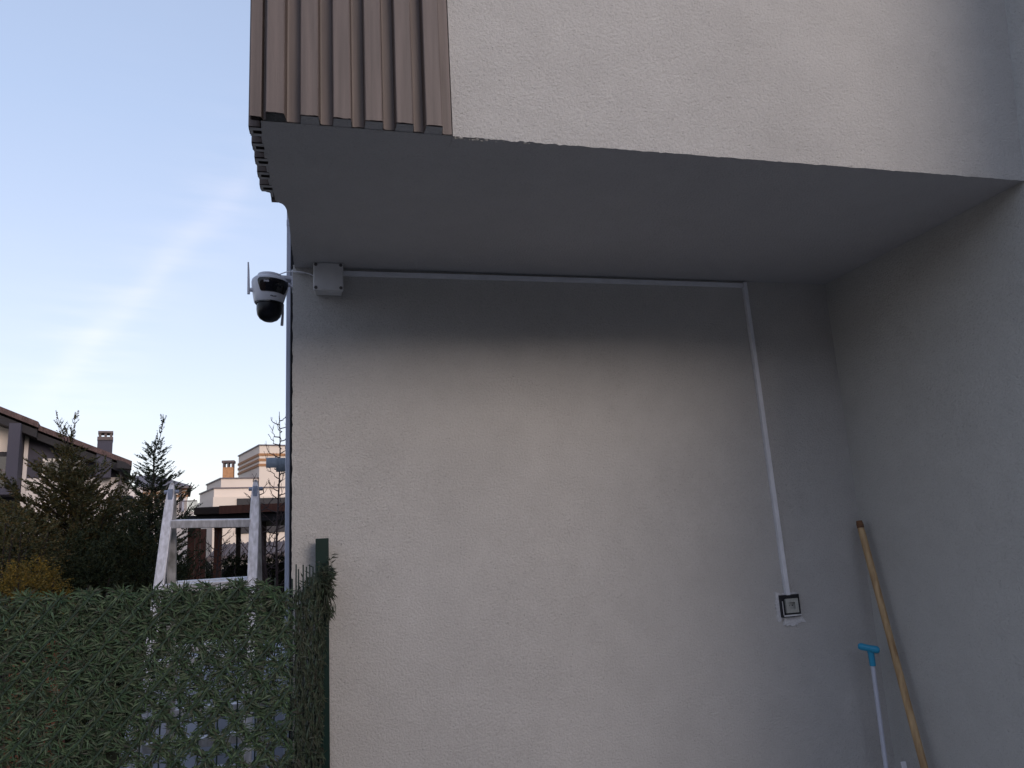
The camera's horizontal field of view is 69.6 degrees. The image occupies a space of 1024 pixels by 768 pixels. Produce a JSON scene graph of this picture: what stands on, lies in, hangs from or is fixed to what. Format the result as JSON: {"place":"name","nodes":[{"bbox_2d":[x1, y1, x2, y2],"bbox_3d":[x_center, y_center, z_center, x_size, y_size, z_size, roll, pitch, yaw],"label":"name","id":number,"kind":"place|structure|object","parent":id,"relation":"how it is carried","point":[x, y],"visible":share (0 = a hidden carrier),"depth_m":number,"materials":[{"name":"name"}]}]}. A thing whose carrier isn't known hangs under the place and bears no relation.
{"place":"outdoors","nodes":[
{"label":"outdoors","id":0,"kind":"place"},
{"bbox_2d":[2,660,27,767],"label":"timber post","id":1,"kind":"object","parent":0,"point":[12,720],"visible":0.08,"depth_m":3.66,"materials":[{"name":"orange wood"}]},
{"bbox_2d":[37,634,69,767],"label":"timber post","id":2,"kind":"object","parent":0,"point":[63,741],"depth_m":3.73,"materials":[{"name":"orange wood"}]},
{"bbox_2d":[0,406,133,535],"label":"gabled house","id":3,"kind":"structure","parent":0,"point":[21,436],"depth_m":20.70,"materials":[{"name":"grey paint"}]},
{"bbox_2d":[42,459,85,476],"bbox_3d":[-12.871,2.408,21.152,1.067,0.523,0.056,3,-13,-28],"label":"window","id":4,"kind":"structure","parent":3,"relation":"in","point":[46,462],"depth_m":21.04,"materials":[{"name":"grey glass"}]},
{"bbox_2d":[71,669,131,767],"bbox_3d":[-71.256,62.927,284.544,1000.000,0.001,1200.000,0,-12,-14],"label":"ground","id":5,"kind":"structure","parent":0,"point":[113,756],"depth_m":5.99,"materials":[{"name":"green plant"}]},
{"bbox_2d":[0,540,56,700],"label":"evergreen shrub","id":6,"kind":"object","parent":5,"relation":"on","point":[31,571],"visible":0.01,"depth_m":5.97,"materials":[{"name":"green plant"}]},
{"bbox_2d":[0,500,76,756],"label":"golden shrub","id":7,"kind":"object","parent":5,"relation":"on","point":[41,542],"visible":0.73,"depth_m":5.56,"materials":[{"name":"green plant"}]},
{"bbox_2d":[0,554,77,767],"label":"golden shrub","id":8,"kind":"object","parent":5,"relation":"on","point":[11,578],"visible":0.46,"depth_m":4.77,"materials":[{"name":"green plant"}]},
{"bbox_2d":[0,493,113,670],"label":"cypress tree","id":9,"kind":"object","parent":5,"relation":"on","point":[10,510],"visible":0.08,"depth_m":6.59,"materials":[{"name":"green plant"}]},
{"bbox_2d":[0,519,142,764],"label":"evergreen shrub","id":10,"kind":"object","parent":5,"relation":"on","point":[76,564],"visible":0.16,"depth_m":6.08,"materials":[{"name":"green plant"}]},
{"bbox_2d":[0,410,193,702],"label":"cypress tree","id":11,"kind":"object","parent":5,"relation":"on","point":[75,493],"visible":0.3,"depth_m":6.91,"materials":[{"name":"green plant"}]},
{"bbox_2d":[55,487,197,755],"bbox_3d":[-3.429,2.059,6.479,1.387,2.262,1.204,0,-12,-14],"label":"evergreen shrub","id":12,"kind":"object","parent":5,"relation":"on","point":[145,536],"visible":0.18,"depth_m":6.54,"materials":[{"name":"green plant"}]},
{"bbox_2d":[128,487,142,528],"bbox_3d":[-18.558,6.934,32.480,4.605,4.464,6.600,2,-13,-26],"label":"white villa","id":13,"kind":"object","parent":5,"relation":"on","point":[132,493],"visible":0.05,"depth_m":32.49,"materials":[{"name":"grey paint"}]},
{"bbox_2d":[95,414,202,658],"bbox_3d":[-3.987,1.872,8.048,1.176,3.151,1.159,0,-12,-14],"label":"cypress tree","id":14,"kind":"object","parent":5,"relation":"on","point":[151,486],"visible":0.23,"depth_m":8.17,"materials":[{"name":"green plant"}]},
{"bbox_2d":[116,514,215,687],"bbox_3d":[-3.431,2.317,7.255,1.099,2.070,1.119,0,-12,-14],"label":"evergreen shrub","id":15,"kind":"object","parent":5,"relation":"on","point":[195,563],"visible":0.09,"depth_m":7.42,"materials":[{"name":"green plant"}]},
{"bbox_2d":[136,475,196,560],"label":"striped villa","id":16,"kind":"object","parent":5,"relation":"on","point":[182,505],"visible":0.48,"depth_m":46.99,"materials":[{"name":"brown"}]},
{"bbox_2d":[129,479,265,767],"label":"stepladder","id":17,"kind":"object","parent":5,"relation":"on","point":[167,550],"visible":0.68,"depth_m":2.93,"materials":[{"name":"metal"}]},
{"bbox_2d":[120,640,283,767],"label":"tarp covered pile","id":18,"kind":"object","parent":5,"relation":"on","point":[221,759],"visible":0.07,"depth_m":3.40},
{"bbox_2d":[176,555,230,638],"bbox_3d":[-5.214,3.623,12.197,1.087,1.488,0.777,0,-12,-14],"label":"garden hedge","id":19,"kind":"object","parent":5,"relation":"on","point":[210,565],"visible":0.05,"depth_m":12.17,"materials":[{"name":"green plant"}]},
{"bbox_2d":[196,527,240,622],"bbox_3d":[-3.496,2.613,8.667,0.603,1.889,0.487,5,-14,-34],"label":"bare tree","id":20,"kind":"object","parent":5,"relation":"on","point":[217,570],"visible":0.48,"depth_m":8.77,"materials":[{"name":"brown plant"}]},
{"bbox_2d":[186,503,284,638],"bbox_3d":[-3.197,2.877,10.678,2.819,2.127,3.025,0,-12,-14],"label":"pergola","id":21,"kind":"object","parent":5,"relation":"on","point":[230,512],"visible":0.19,"depth_m":9.47,"materials":[{"name":"brown wood"}]},
{"bbox_2d":[197,444,284,564],"bbox_3d":[-10.555,7.121,41.654,13.050,6.839,6.447,4,-13,-31],"label":"cream villa","id":22,"kind":"object","parent":5,"relation":"on","point":[228,488],"visible":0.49,"depth_m":37.89,"materials":[{"name":"beige paint"}]},
{"bbox_2d":[235,525,284,533],"bbox_3d":[-12.217,7.126,36.956,3.200,0.638,0.300,4,-13,-31],"label":"window","id":23,"kind":"structure","parent":22,"relation":"in","point":[273,528],"depth_m":36.82,"materials":[{"name":"grey glass"}]},
{"bbox_2d":[237,497,284,504],"bbox_3d":[-12.066,6.108,37.275,3.600,0.676,0.300,4,-13,-31],"label":"window","id":24,"kind":"structure","parent":22,"relation":"in","point":[241,501],"depth_m":36.87,"materials":[{"name":"grey glass"}]},
{"bbox_2d":[221,548,284,639],"bbox_3d":[-3.527,3.272,11.219,1.841,1.604,0.776,0,-12,-14],"label":"garden hedge","id":25,"kind":"object","parent":5,"relation":"on","point":[240,570],"visible":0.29,"depth_m":11.04,"materials":[{"name":"green plant"}]},
{"bbox_2d":[230,473,284,626],"bbox_3d":[-2.201,1.928,6.615,0.593,2.277,0.388,-6,-12,16],"label":"bare tree","id":26,"kind":"object","parent":5,"relation":"on","point":[264,562],"visible":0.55,"depth_m":6.70,"materials":[{"name":"brown plant"}]},
{"bbox_2d":[260,412,285,619],"bbox_3d":[-2.550,1.823,8.037,0.650,3.082,0.505,0,-12,-14],"label":"bare tree","id":27,"kind":"object","parent":5,"relation":"on","point":[276,568],"visible":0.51,"depth_m":8.11,"materials":[{"name":"brown plant"}]},
{"bbox_2d":[248,0,1023,767],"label":"house","id":28,"kind":"structure","parent":5,"relation":"on","point":[540,514],"depth_m":2.64,"materials":[{"name":"paint"}]},
{"bbox_2d":[247,262,292,325],"bbox_3d":[-0.893,-0.337,2.733,0.171,0.228,0.136,0,-12,-14],"label":"security camera","id":29,"kind":"object","parent":28,"relation":"attached to","point":[269,290],"visible":1,"depth_m":2.69,"materials":[{"name":"white plastic"}]},
{"bbox_2d":[280,271,312,275],"bbox_3d":[-0.816,-0.406,2.735,0.164,0.026,0.035,-6,-12,13],"label":"camera cable","id":30,"kind":"object","parent":29,"relation":"attached to","point":[296,271],"visible":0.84,"depth_m":2.73,"materials":[{"name":"white plastic"}]},
{"bbox_2d":[266,458,284,471],"bbox_3d":[-1.450,0.523,4.790,0.280,0.096,0.094,0,-12,-14],"label":"flue duct","id":31,"kind":"object","parent":28,"relation":"attached to","point":[278,464],"visible":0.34,"depth_m":4.74,"materials":[{"name":"silver metal"}]},
{"bbox_2d":[283,214,293,766],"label":"downpipe","id":32,"kind":"object","parent":28,"relation":"attached to","point":[288,454],"visible":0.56,"depth_m":2.90,"materials":[{"name":"grey metal"}]},
{"bbox_2d":[313,262,342,295],"bbox_3d":[-0.679,-0.388,2.723,0.107,0.109,0.060,0,-12,-14],"label":"junction box","id":33,"kind":"object","parent":28,"relation":"attached to","point":[327,278],"visible":1,"depth_m":2.70,"materials":[{"name":"plastic"}]},
{"bbox_2d":[343,271,789,594],"bbox_3d":[0.235,0.205,2.849,1.719,1.305,0.019,0,-12,-14],"label":"cable trunking","id":34,"kind":"object","parent":28,"relation":"attached to","point":[779,538],"visible":1,"depth_m":3.00,"materials":[{"name":"white plastic"}]},
{"bbox_2d":[774,592,805,625],"bbox_3d":[1.108,0.891,2.918,0.132,0.138,0.026,0,-12,-14],"label":"wall socket","id":35,"kind":"object","parent":28,"relation":"attached to","point":[788,609],"depth_m":2.91,"materials":[{"name":"white paint"}]},
{"bbox_2d":[0,0,286,515],"label":"sky","id":36,"kind":"structure","parent":0,"point":[134,210],"materials":[{"name":"blue"}]},
{"bbox_2d":[206,540,284,565],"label":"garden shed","id":37,"kind":"structure","parent":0,"point":[231,547],"depth_m":22.92,"materials":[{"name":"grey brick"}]},
{"label":"paved path","id":38,"kind":"structure","parent":0,"visible":0},
{"bbox_2d":[0,538,339,767],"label":"hedge fence","id":39,"kind":"object","parent":38,"relation":"on","point":[315,746],"visible":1,"depth_m":2.03,"materials":[{"name":"plant"}]},
{"bbox_2d":[858,643,887,767],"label":"blue grip pole","id":40,"kind":"object","parent":38,"relation":"on","point":[871,650],"visible":1,"depth_m":2.83,"materials":[{"name":"blue plastic"}]},
{"bbox_2d":[856,520,927,767],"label":"broom handle","id":41,"kind":"object","parent":38,"relation":"on","point":[914,730],"visible":1,"depth_m":2.83,"materials":[{"name":"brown wood"}]},
{"bbox_2d":[900,761,906,767],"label":"white stake","id":42,"kind":"object","parent":38,"relation":"on","point":[903,764],"visible":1,"depth_m":2.74,"materials":[{"name":"plastic"}]}
]}

